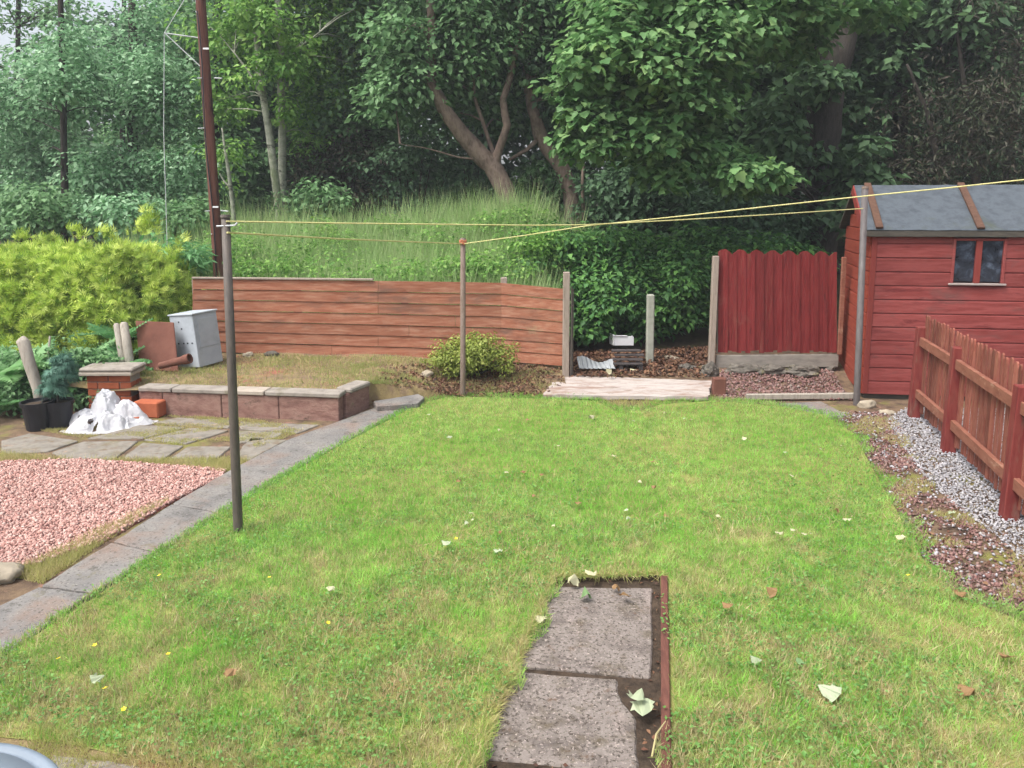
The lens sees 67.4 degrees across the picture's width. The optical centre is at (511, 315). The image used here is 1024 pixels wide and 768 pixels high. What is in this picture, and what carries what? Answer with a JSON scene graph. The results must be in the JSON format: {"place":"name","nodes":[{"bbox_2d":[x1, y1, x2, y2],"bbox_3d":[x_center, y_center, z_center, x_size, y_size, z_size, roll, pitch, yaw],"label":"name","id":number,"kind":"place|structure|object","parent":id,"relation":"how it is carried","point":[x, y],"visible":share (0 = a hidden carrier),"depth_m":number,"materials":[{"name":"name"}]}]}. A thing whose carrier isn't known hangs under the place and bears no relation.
{"place":"outdoors","nodes":[
{"label":"outdoors","id":0,"kind":"place"},
{"bbox_2d":[0,457,225,564],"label":"gravel","id":1,"kind":"structure","parent":0,"point":[90,504],"depth_m":5.54,"materials":[{"name":"gravel"}]},
{"bbox_2d":[0,0,879,182],"label":"sky","id":2,"kind":"structure","parent":0,"point":[4,39],"materials":[{"name":"white"}]},
{"bbox_2d":[0,389,1023,767],"bbox_3d":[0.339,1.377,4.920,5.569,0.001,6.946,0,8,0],"label":"lawn","id":3,"kind":"structure","parent":0,"point":[706,441],"depth_m":4.12,"materials":[{"name":"plant"}]},
{"bbox_2d":[216,215,242,532],"bbox_3d":[-1.715,0.441,4.779,0.134,2.123,0.064,0,8,0],"label":"clothes pole","id":4,"kind":"object","parent":3,"relation":"on","point":[225,226],"visible":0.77,"depth_m":4.75,"materials":[{"name":"metal"}]},
{"bbox_2d":[226,208,862,225],"bbox_3d":[0.929,-0.800,6.212,6.205,0.127,0.013,-5,10,-31],"label":"clothes line","id":5,"kind":"object","parent":4,"relation":"attached to","point":[522,225],"visible":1,"depth_m":5.65,"materials":[{"name":"fabric"}]},
{"bbox_2d":[0,392,1023,767],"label":"clover","id":6,"kind":"object","parent":3,"relation":"on","point":[726,726],"visible":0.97,"depth_m":3.60,"materials":[{"name":"green plant"}]},
{"bbox_2d":[0,189,1023,620],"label":"ground","id":7,"kind":"structure","parent":0,"point":[10,425],"depth_m":7.20,"materials":[{"name":"soil"}]},
{"bbox_2d":[0,562,24,584],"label":"boulder","id":8,"kind":"object","parent":7,"relation":"on","point":[10,572],"visible":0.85,"depth_m":4.32,"materials":[{"name":"stone"}]},
{"bbox_2d":[0,743,58,767],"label":"rubbish bin","id":9,"kind":"object","parent":7,"relation":"on","point":[14,756],"visible":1,"depth_m":1.57,"materials":[{"name":"plastic"}]},
{"bbox_2d":[16,336,44,397],"bbox_3d":[-4.647,0.613,7.454,0.298,0.842,0.119,3,9,20],"label":"timber stake","id":10,"kind":"object","parent":7,"relation":"on","point":[28,358],"visible":0.72,"depth_m":7.40,"materials":[{"name":"grey wood"}]},
{"bbox_2d":[19,397,54,431],"bbox_3d":[-4.481,0.939,7.264,0.289,0.270,0.289,0,8,0],"label":"plant pot","id":11,"kind":"object","parent":7,"relation":"on","point":[35,413],"visible":0.92,"depth_m":7.17,"materials":[{"name":"black plastic"}]},
{"bbox_2d":[1,434,77,453],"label":"paving slab","id":12,"kind":"structure","parent":7,"relation":"on","point":[32,443],"depth_m":6.79,"materials":[{"name":"stone"}]},
{"bbox_2d":[0,338,86,384],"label":"fern","id":13,"kind":"object","parent":7,"relation":"on","point":[16,370],"visible":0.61,"depth_m":7.79,"materials":[{"name":"plant"}]},
{"bbox_2d":[0,587,89,658],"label":"paving slab","id":14,"kind":"structure","parent":7,"relation":"on","point":[18,614],"depth_m":3.97,"materials":[{"name":"concrete"}]},
{"bbox_2d":[0,178,103,243],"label":"bush","id":15,"kind":"object","parent":7,"relation":"on","point":[37,210],"visible":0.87,"depth_m":11.99,"materials":[{"name":"green plant"}]},
{"bbox_2d":[0,0,111,178],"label":"woodland tree","id":16,"kind":"object","parent":7,"relation":"on","point":[50,13],"visible":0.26,"depth_m":19.05,"materials":[{"name":"green plant"}]},
{"bbox_2d":[41,397,74,428],"bbox_3d":[-4.325,0.933,7.335,0.274,0.260,0.274,0,8,0],"label":"plant pot","id":17,"kind":"object","parent":7,"relation":"on","point":[60,413],"visible":0.75,"depth_m":7.25,"materials":[{"name":"black plastic"}]},
{"bbox_2d":[33,350,81,402],"bbox_3d":[-4.329,0.570,7.314,0.425,0.545,0.412,4,9,28],"label":"potted conifer","id":18,"kind":"object","parent":17,"relation":"on","point":[58,378],"visible":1,"depth_m":7.24,"materials":[{"name":"green plant"}]},
{"bbox_2d":[0,330,119,417],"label":"weeds","id":19,"kind":"object","parent":7,"relation":"on","point":[10,390],"visible":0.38,"depth_m":7.95,"materials":[{"name":"green plant"}]},
{"bbox_2d":[0,0,126,221],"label":"woodland tree","id":20,"kind":"object","parent":7,"relation":"on","point":[84,128],"visible":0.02,"depth_m":24.86,"materials":[{"name":"green plant"}]},
{"bbox_2d":[0,0,139,245],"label":"woodland tree","id":21,"kind":"object","parent":7,"relation":"on","point":[56,87],"visible":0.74,"depth_m":13.72,"materials":[{"name":"green plant"}]},
{"bbox_2d":[52,441,137,459],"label":"paving slab","id":22,"kind":"structure","parent":7,"relation":"on","point":[100,449],"depth_m":6.63,"materials":[{"name":"concrete"}]},
{"bbox_2d":[52,755,138,767],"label":"paving slab","id":23,"kind":"structure","parent":7,"relation":"on","point":[113,765],"depth_m":2.86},
{"bbox_2d":[0,737,195,767],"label":"worn soil","id":24,"kind":"structure","parent":7,"relation":"on","point":[10,741],"depth_m":2.94,"materials":[{"name":"soil"}]},
{"bbox_2d":[42,543,157,596],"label":"paving slab","id":25,"kind":"structure","parent":7,"relation":"on","point":[101,565],"depth_m":4.41,"materials":[{"name":"concrete"}]},
{"bbox_2d":[0,203,216,358],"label":"conifer hedge","id":26,"kind":"object","parent":7,"relation":"on","point":[51,284],"visible":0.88,"depth_m":8.99,"materials":[{"name":"plant"}]},
{"bbox_2d":[63,389,158,433],"bbox_3d":[-3.878,0.886,7.372,0.864,0.331,0.687,0,8,0],"label":"plastic bag","id":27,"kind":"object","parent":7,"relation":"on","point":[109,411],"visible":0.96,"depth_m":7.33,"materials":[{"name":"plastic"}]},
{"bbox_2d":[78,362,145,408],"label":"brick pier","id":28,"kind":"structure","parent":7,"relation":"on","point":[112,375],"depth_m":7.89,"materials":[{"name":"stone"}]},
{"bbox_2d":[57,189,171,246],"bbox_3d":[-6.413,-1.318,12.431,2.000,1.442,1.834,0,8,0],"label":"bush","id":29,"kind":"object","parent":7,"relation":"on","point":[112,212],"visible":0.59,"depth_m":12.06,"materials":[{"name":"green plant"}]},
{"bbox_2d":[78,318,152,338],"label":"fern","id":30,"kind":"object","parent":7,"relation":"on","point":[107,332],"visible":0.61,"depth_m":8.76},
{"bbox_2d":[39,0,233,212],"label":"woodland tree","id":31,"kind":"object","parent":7,"relation":"on","point":[103,172],"visible":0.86,"depth_m":13.80,"materials":[{"name":"green plant"}]},
{"bbox_2d":[88,425,184,439],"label":"paving slab","id":32,"kind":"structure","parent":7,"relation":"on","point":[125,436],"depth_m":7.09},
{"bbox_2d":[85,13,200,190],"bbox_3d":[-10.662,-7.281,23.240,5.060,10.274,4.346,0,8,0],"label":"woodland tree","id":33,"kind":"object","parent":7,"relation":"on","point":[101,137],"visible":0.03,"depth_m":22.70,"materials":[{"name":"green plant"}]},
{"bbox_2d":[52,0,243,169],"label":"woodland tree","id":34,"kind":"object","parent":7,"relation":"on","point":[106,21],"visible":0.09,"depth_m":18.02,"materials":[{"name":"green plant"}]},
{"bbox_2d":[135,399,165,417],"bbox_3d":[-3.633,0.926,7.735,0.270,0.160,0.200,1,8,9],"label":"brick","id":35,"kind":"object","parent":7,"relation":"on","point":[152,408],"visible":0.78,"depth_m":7.64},
{"bbox_2d":[124,443,182,458],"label":"paving slab","id":36,"kind":"structure","parent":7,"relation":"on","point":[145,450],"depth_m":6.60,"materials":[{"name":"stone"}]},
{"bbox_2d":[114,505,219,552],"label":"paving slab","id":37,"kind":"structure","parent":7,"relation":"on","point":[168,523],"depth_m":4.98,"materials":[{"name":"concrete"}]},
{"bbox_2d":[144,428,227,444],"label":"paving slab","id":38,"kind":"structure","parent":7,"relation":"on","point":[200,435],"depth_m":7.03,"materials":[{"name":"concrete"}]},
{"bbox_2d":[138,230,235,289],"bbox_3d":[-4.513,-0.339,10.416,1.304,1.636,1.521,0,8,0],"label":"bush","id":39,"kind":"object","parent":7,"relation":"on","point":[195,257],"visible":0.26,"depth_m":10.25,"materials":[{"name":"green plant"}]},
{"bbox_2d":[137,193,237,243],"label":"bush","id":40,"kind":"object","parent":7,"relation":"on","point":[195,212],"visible":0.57,"depth_m":12.17,"materials":[{"name":"green plant"}]},
{"bbox_2d":[154,418,228,428],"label":"paving slab","id":41,"kind":"structure","parent":7,"relation":"on","point":[185,420],"depth_m":7.45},
{"bbox_2d":[163,0,228,289],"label":"telegraph pole","id":42,"kind":"object","parent":7,"relation":"on","point":[214,210],"visible":0.88,"depth_m":10.05,"materials":[{"name":"brown wood"}]},
{"bbox_2d":[167,446,229,463],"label":"paving slab","id":43,"kind":"structure","parent":7,"relation":"on","point":[198,451],"depth_m":6.57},
{"bbox_2d":[122,0,305,220],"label":"woodland tree","id":44,"kind":"object","parent":7,"relation":"on","point":[253,164],"visible":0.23,"depth_m":16.60,"materials":[{"name":"green plant"}]},
{"bbox_2d":[187,128,257,242],"bbox_3d":[-4.694,-1.859,12.651,0.983,2.376,0.968,0,8,0],"label":"young birch","id":45,"kind":"object","parent":7,"relation":"on","point":[227,157],"visible":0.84,"depth_m":12.49,"materials":[{"name":"green plant"}]},
{"bbox_2d":[173,470,280,512],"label":"paving slab","id":46,"kind":"structure","parent":7,"relation":"on","point":[212,495],"depth_m":5.61,"materials":[{"name":"concrete"}]},
{"bbox_2d":[154,0,318,220],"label":"birch tree","id":47,"kind":"object","parent":7,"relation":"on","point":[250,15],"visible":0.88,"depth_m":13.19,"materials":[{"name":"green plant"}]},
{"bbox_2d":[138,380,369,420],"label":"retaining wall","id":48,"kind":"structure","parent":7,"relation":"on","point":[347,400],"depth_m":7.65,"materials":[{"name":"stone"}]},
{"bbox_2d":[240,438,286,460],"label":"paving slab","id":49,"kind":"structure","parent":7,"relation":"on","point":[249,449],"depth_m":6.68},
{"bbox_2d":[240,422,318,433],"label":"paving slab","id":50,"kind":"structure","parent":7,"relation":"on","point":[245,426],"depth_m":7.28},
{"bbox_2d":[241,441,327,475],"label":"paving slab","id":51,"kind":"structure","parent":7,"relation":"on","point":[278,458],"depth_m":6.34,"materials":[{"name":"concrete"}]},
{"bbox_2d":[22,351,565,404],"bbox_3d":[-2.390,0.759,8.637,6.020,0.354,2.118,0,8,0],"label":"soil bed","id":52,"kind":"object","parent":7,"relation":"on","point":[378,391],"visible":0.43,"depth_m":8.46,"materials":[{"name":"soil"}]},
{"bbox_2d":[120,322,133,361],"bbox_3d":[-4.238,0.471,8.475,0.095,0.786,0.279,-6,10,-36],"label":"timber stake","id":53,"kind":"object","parent":52,"relation":"on","point":[126,343],"visible":0.66,"depth_m":8.43,"materials":[{"name":"grey wood"}]},
{"bbox_2d":[136,321,178,371],"bbox_3d":[-4.008,0.343,8.668,0.639,0.533,0.163,2,8,14],"label":"rusty board","id":54,"kind":"object","parent":52,"relation":"on","point":[157,340],"visible":0.76,"depth_m":8.66,"materials":[{"name":"metal"}]},
{"bbox_2d":[167,309,222,367],"bbox_3d":[-3.669,0.260,8.904,0.428,0.659,0.387,4,9,24],"label":"metal cabinet","id":55,"kind":"object","parent":52,"relation":"on","point":[197,337],"visible":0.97,"depth_m":8.76,"materials":[{"name":"grey metal"}]},
{"bbox_2d":[459,238,466,396],"bbox_3d":[-0.524,0.073,8.308,0.090,1.824,0.086,0,8,0],"label":"clothes pole","id":56,"kind":"object","parent":52,"relation":"on","point":[462,317],"visible":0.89,"depth_m":8.28,"materials":[{"name":"wood"}]},
{"bbox_2d":[226,232,461,243],"bbox_3d":[-1.122,-0.632,6.385,0.015,0.255,3.736,3,9,18],"label":"clothes line","id":57,"kind":"object","parent":56,"relation":"attached to","point":[332,238],"visible":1,"depth_m":5.65,"materials":[{"name":"fabric"}]},
{"bbox_2d":[464,179,1023,243],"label":"clothes line","id":58,"kind":"object","parent":56,"relation":"attached to","point":[768,206],"visible":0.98,"depth_m":6.36,"materials":[{"name":"fabric"}]},
{"bbox_2d":[421,329,520,378],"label":"yellow shrub","id":59,"kind":"object","parent":52,"relation":"on","point":[479,354],"visible":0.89,"depth_m":8.88,"materials":[{"name":"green plant"}]},
{"bbox_2d":[194,0,401,231],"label":"woodland tree","id":60,"kind":"object","parent":7,"relation":"on","point":[255,123],"visible":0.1,"depth_m":18.93,"materials":[{"name":"green plant"}]},
{"bbox_2d":[266,176,358,232],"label":"bush","id":61,"kind":"object","parent":7,"relation":"on","point":[318,195],"visible":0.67,"depth_m":13.06,"materials":[{"name":"green plant"}]},
{"bbox_2d":[256,0,389,219],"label":"birch tree","id":62,"kind":"object","parent":7,"relation":"on","point":[284,117],"visible":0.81,"depth_m":13.67,"materials":[{"name":"green plant"}]},
{"bbox_2d":[287,422,379,449],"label":"paving slab","id":63,"kind":"structure","parent":7,"relation":"on","point":[324,436],"depth_m":7.00,"materials":[{"name":"concrete"}]},
{"bbox_2d":[262,123,415,231],"bbox_3d":[-3.216,-2.423,14.447,3.030,2.445,1.798,0,8,0],"label":"bush","id":64,"kind":"object","parent":7,"relation":"on","point":[342,176],"visible":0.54,"depth_m":14.15,"materials":[{"name":"green plant"}]},
{"bbox_2d":[96,175,598,353],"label":"tall grass","id":65,"kind":"structure","parent":7,"relation":"on","point":[384,250],"depth_m":11.83,"materials":[{"name":"plant"}]},
{"bbox_2d":[287,0,442,224],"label":"woodland tree","id":66,"kind":"object","parent":7,"relation":"on","point":[366,129],"visible":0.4,"depth_m":14.11,"materials":[{"name":"green plant"}]},
{"bbox_2d":[338,408,406,423],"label":"paving slab","id":67,"kind":"structure","parent":7,"relation":"on","point":[373,415],"depth_m":7.60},
{"bbox_2d":[192,277,562,365],"bbox_3d":[-1.664,0.168,9.549,4.600,1.309,0.401,1,8,4],"label":"plank fence","id":68,"kind":"object","parent":7,"relation":"on","point":[389,329],"visible":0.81,"depth_m":9.47,"materials":[{"name":"brown wood"}]},
{"bbox_2d":[184,202,582,293],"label":"bank weeds","id":69,"kind":"object","parent":7,"relation":"on","point":[472,261],"visible":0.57,"depth_m":10.88,"materials":[{"name":"green plant"}]},
{"bbox_2d":[374,394,423,410],"bbox_3d":[-1.151,0.931,7.984,0.585,0.090,0.342,-6,10,-35],"label":"paving slab","id":70,"kind":"object","parent":7,"relation":"on","point":[409,401],"depth_m":7.92,"materials":[{"name":"concrete"}]},
{"bbox_2d":[334,121,472,219],"bbox_3d":[-1.899,-2.366,14.168,2.611,2.346,1.811,-4,9,-25],"label":"bush","id":71,"kind":"object","parent":7,"relation":"on","point":[403,165],"visible":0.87,"depth_m":14.03,"materials":[{"name":"green plant"}]},
{"bbox_2d":[344,0,577,208],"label":"leaning tree","id":72,"kind":"object","parent":7,"relation":"on","point":[468,61],"visible":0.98,"depth_m":12.74,"materials":[{"name":"green plant"}]},
{"bbox_2d":[358,0,570,221],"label":"woodland tree","id":73,"kind":"object","parent":7,"relation":"on","point":[510,171],"visible":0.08,"depth_m":19.21,"materials":[{"name":"green plant"}]},
{"bbox_2d":[421,144,519,215],"bbox_3d":[-0.800,-2.240,14.547,1.896,2.050,1.660,0,8,0],"label":"bush","id":74,"kind":"object","parent":7,"relation":"on","point":[476,180],"visible":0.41,"depth_m":14.44,"materials":[{"name":"green plant"}]},
{"bbox_2d":[479,0,588,226],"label":"leaning tree","id":75,"kind":"object","parent":7,"relation":"on","point":[535,106],"visible":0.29,"depth_m":13.46,"materials":[{"name":"green plant"}]},
{"bbox_2d":[511,152,588,220],"bbox_3d":[0.647,-2.178,14.135,1.667,1.643,1.505,0,8,0],"label":"bush","id":76,"kind":"object","parent":7,"relation":"on","point":[532,170],"visible":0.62,"depth_m":13.84,"materials":[{"name":"green plant"}]},
{"bbox_2d":[487,0,619,231],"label":"woodland tree","id":77,"kind":"object","parent":7,"relation":"on","point":[540,154],"visible":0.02,"depth_m":20.08,"materials":[{"name":"green plant"}]},
{"bbox_2d":[562,272,573,376],"bbox_3d":[0.664,0.167,9.097,0.127,1.374,0.090,0,8,0],"label":"fence end post","id":78,"kind":"object","parent":7,"relation":"on","point":[567,331],"visible":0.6,"depth_m":9.06,"materials":[{"name":"grey concrete"}]},
{"bbox_2d":[480,576,660,767],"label":"soil","id":79,"kind":"structure","parent":7,"relation":"on","point":[650,719],"depth_m":3.39,"materials":[{"name":"soil"}]},
{"bbox_2d":[486,673,638,767],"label":"paving slab","id":80,"kind":"structure","parent":79,"relation":"on","point":[570,722],"depth_m":3.11,"materials":[{"name":"concrete"}]},
{"bbox_2d":[459,563,666,767],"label":"edge grass","id":81,"kind":"structure","parent":79,"relation":"on","point":[491,721],"depth_m":3.48,"materials":[{"name":"plant"}]},
{"bbox_2d":[519,587,652,678],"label":"paving slab","id":82,"kind":"structure","parent":79,"relation":"on","point":[605,632],"depth_m":3.75,"materials":[{"name":"concrete"}]},
{"bbox_2d":[543,375,711,400],"bbox_3d":[1.332,0.828,8.656,1.845,0.064,0.990,2,8,10],"label":"pale board","id":83,"kind":"object","parent":7,"relation":"on","point":[609,388],"visible":0.98,"depth_m":8.60,"materials":[{"name":"wood"}]},
{"bbox_2d":[611,349,643,370],"bbox_3d":[1.422,0.539,9.424,0.392,0.225,0.270,0,8,0],"label":"slat stack","id":84,"kind":"object","parent":7,"relation":"on","point":[620,364],"visible":0.99,"depth_m":9.38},
{"bbox_2d":[564,158,720,238],"bbox_3d":[2.177,-1.688,13.085,2.530,2.142,1.891,0,8,0],"label":"bush","id":85,"kind":"object","parent":7,"relation":"on","point":[619,198],"visible":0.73,"depth_m":12.76,"materials":[{"name":"green plant"}]},
{"bbox_2d":[645,294,654,362],"bbox_3d":[1.740,0.277,9.688,0.100,1.098,0.100,0,8,0],"label":"concrete post","id":86,"kind":"object","parent":7,"relation":"on","point":[650,304],"visible":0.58,"depth_m":9.63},
{"bbox_2d":[661,576,671,767],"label":"edging board","id":87,"kind":"object","parent":7,"relation":"on","point":[665,685],"visible":0.93,"depth_m":3.36,"materials":[{"name":"wood"}]},
{"bbox_2d":[499,219,840,347],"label":"undergrowth","id":88,"kind":"object","parent":7,"relation":"on","point":[617,278],"visible":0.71,"depth_m":10.92,"materials":[{"name":"green plant"}]},
{"bbox_2d":[372,345,1023,767],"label":"leaf litter","id":89,"kind":"object","parent":7,"relation":"on","point":[682,355],"visible":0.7,"depth_m":9.12,"materials":[{"name":"plant"}]},
{"bbox_2d":[577,356,614,368],"bbox_3d":[1.023,0.567,9.362,0.459,0.127,0.169,0,8,0],"label":"corrugated sheet","id":90,"kind":"object","parent":89,"relation":"on","point":[585,362],"visible":1,"depth_m":9.37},
{"bbox_2d":[708,256,718,362],"bbox_3d":[2.456,0.061,9.385,0.077,1.580,0.080,0,8,0],"label":"fence post","id":91,"kind":"object","parent":7,"relation":"on","point":[713,307],"visible":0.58,"depth_m":9.33,"materials":[{"name":"grey concrete"}]},
{"bbox_2d":[528,0,926,273],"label":"sycamore tree","id":92,"kind":"object","parent":7,"relation":"on","point":[649,86],"visible":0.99,"depth_m":9.71,"materials":[{"name":"green plant"}]},
{"bbox_2d":[644,183,821,255],"bbox_3d":[3.584,-1.403,13.031,2.911,1.795,2.018,0,8,0],"label":"bush","id":93,"kind":"object","parent":7,"relation":"on","point":[763,224],"visible":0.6,"depth_m":12.50,"materials":[{"name":"green plant"}]},
{"bbox_2d":[715,249,846,367],"bbox_3d":[3.244,-0.072,9.325,1.509,1.469,0.082,1,8,7],"label":"red fence panel","id":94,"kind":"object","parent":7,"relation":"on","point":[771,300],"visible":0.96,"depth_m":9.30,"materials":[{"name":"brown wood"}]},
{"bbox_2d":[718,368,851,400],"bbox_3d":[3.079,0.780,8.855,1.714,0.142,1.161,0,8,0],"label":"red chipping bed","id":95,"kind":"object","parent":7,"relation":"on","point":[791,386],"visible":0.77,"depth_m":8.87,"materials":[{"name":"gravel"}]},
{"bbox_2d":[754,189,826,249],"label":"bush","id":96,"kind":"object","parent":7,"relation":"on","point":[792,218],"visible":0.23,"depth_m":13.11,"materials":[{"name":"green plant"}]},
{"bbox_2d":[686,1,911,240],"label":"woodland tree","id":97,"kind":"object","parent":7,"relation":"on","point":[776,123],"visible":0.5,"depth_m":12.61,"materials":[{"name":"green plant"}]},
{"bbox_2d":[746,393,852,399],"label":"timber kerb","id":98,"kind":"structure","parent":7,"relation":"on","point":[773,396],"depth_m":8.30,"materials":[{"name":"grey wood"}]},
{"bbox_2d":[786,365,820,377],"bbox_3d":[3.495,0.661,9.219,0.453,0.156,0.243,0,8,0],"label":"rubble stone","id":99,"kind":"object","parent":7,"relation":"on","point":[804,371],"visible":0.94,"depth_m":9.14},
{"bbox_2d":[853,186,868,405],"bbox_3d":[3.629,-0.147,8.000,0.120,2.369,0.072,4,9,25],"label":"clothes pole","id":100,"kind":"object","parent":7,"relation":"on","point":[860,299],"visible":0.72,"depth_m":7.97,"materials":[{"name":"metal"}]},
{"bbox_2d":[778,0,1023,242],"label":"woodland tree","id":101,"kind":"object","parent":7,"relation":"on","point":[895,52],"visible":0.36,"depth_m":13.62,"materials":[{"name":"green plant"}]},
{"bbox_2d":[840,411,1019,603],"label":"scattered white gravel","id":102,"kind":"structure","parent":7,"relation":"on","point":[975,552],"depth_m":5.07,"materials":[{"name":"gravel"}]},
{"bbox_2d":[838,411,1023,611],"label":"red chippings","id":103,"kind":"object","parent":7,"relation":"on","point":[951,555],"visible":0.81,"depth_m":5.01,"materials":[{"name":"gravel"}]},
{"bbox_2d":[839,182,1023,400],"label":"garden shed","id":104,"kind":"structure","parent":7,"relation":"on","point":[952,258],"depth_m":8.19,"materials":[{"name":"red wood"}]},
{"bbox_2d":[948,238,1007,285],"bbox_3d":[4.899,-0.566,8.069,0.578,0.492,0.070,1,8,7],"label":"window","id":105,"kind":"structure","parent":104,"relation":"in","point":[974,260],"depth_m":8.07,"materials":[{"name":"black glass"}]},
{"bbox_2d":[844,0,1023,184],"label":"twiggy tree","id":106,"kind":"object","parent":7,"relation":"on","point":[974,117],"visible":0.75,"depth_m":13.12,"materials":[{"name":"brown plant"}]},
{"bbox_2d":[868,2,1023,184],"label":"woodland tree","id":107,"kind":"object","parent":7,"relation":"on","point":[934,120],"visible":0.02,"depth_m":18.84,"materials":[{"name":"green plant"}]},
{"bbox_2d":[907,315,1023,521],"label":"picket fence","id":108,"kind":"object","parent":7,"relation":"on","point":[1008,469],"visible":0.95,"depth_m":6.00,"materials":[{"name":"brown wood"}]},
{"bbox_2d":[886,407,1023,554],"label":"white gravel","id":109,"kind":"structure","parent":0,"point":[945,474],"depth_m":5.97,"materials":[{"name":"gravel"}]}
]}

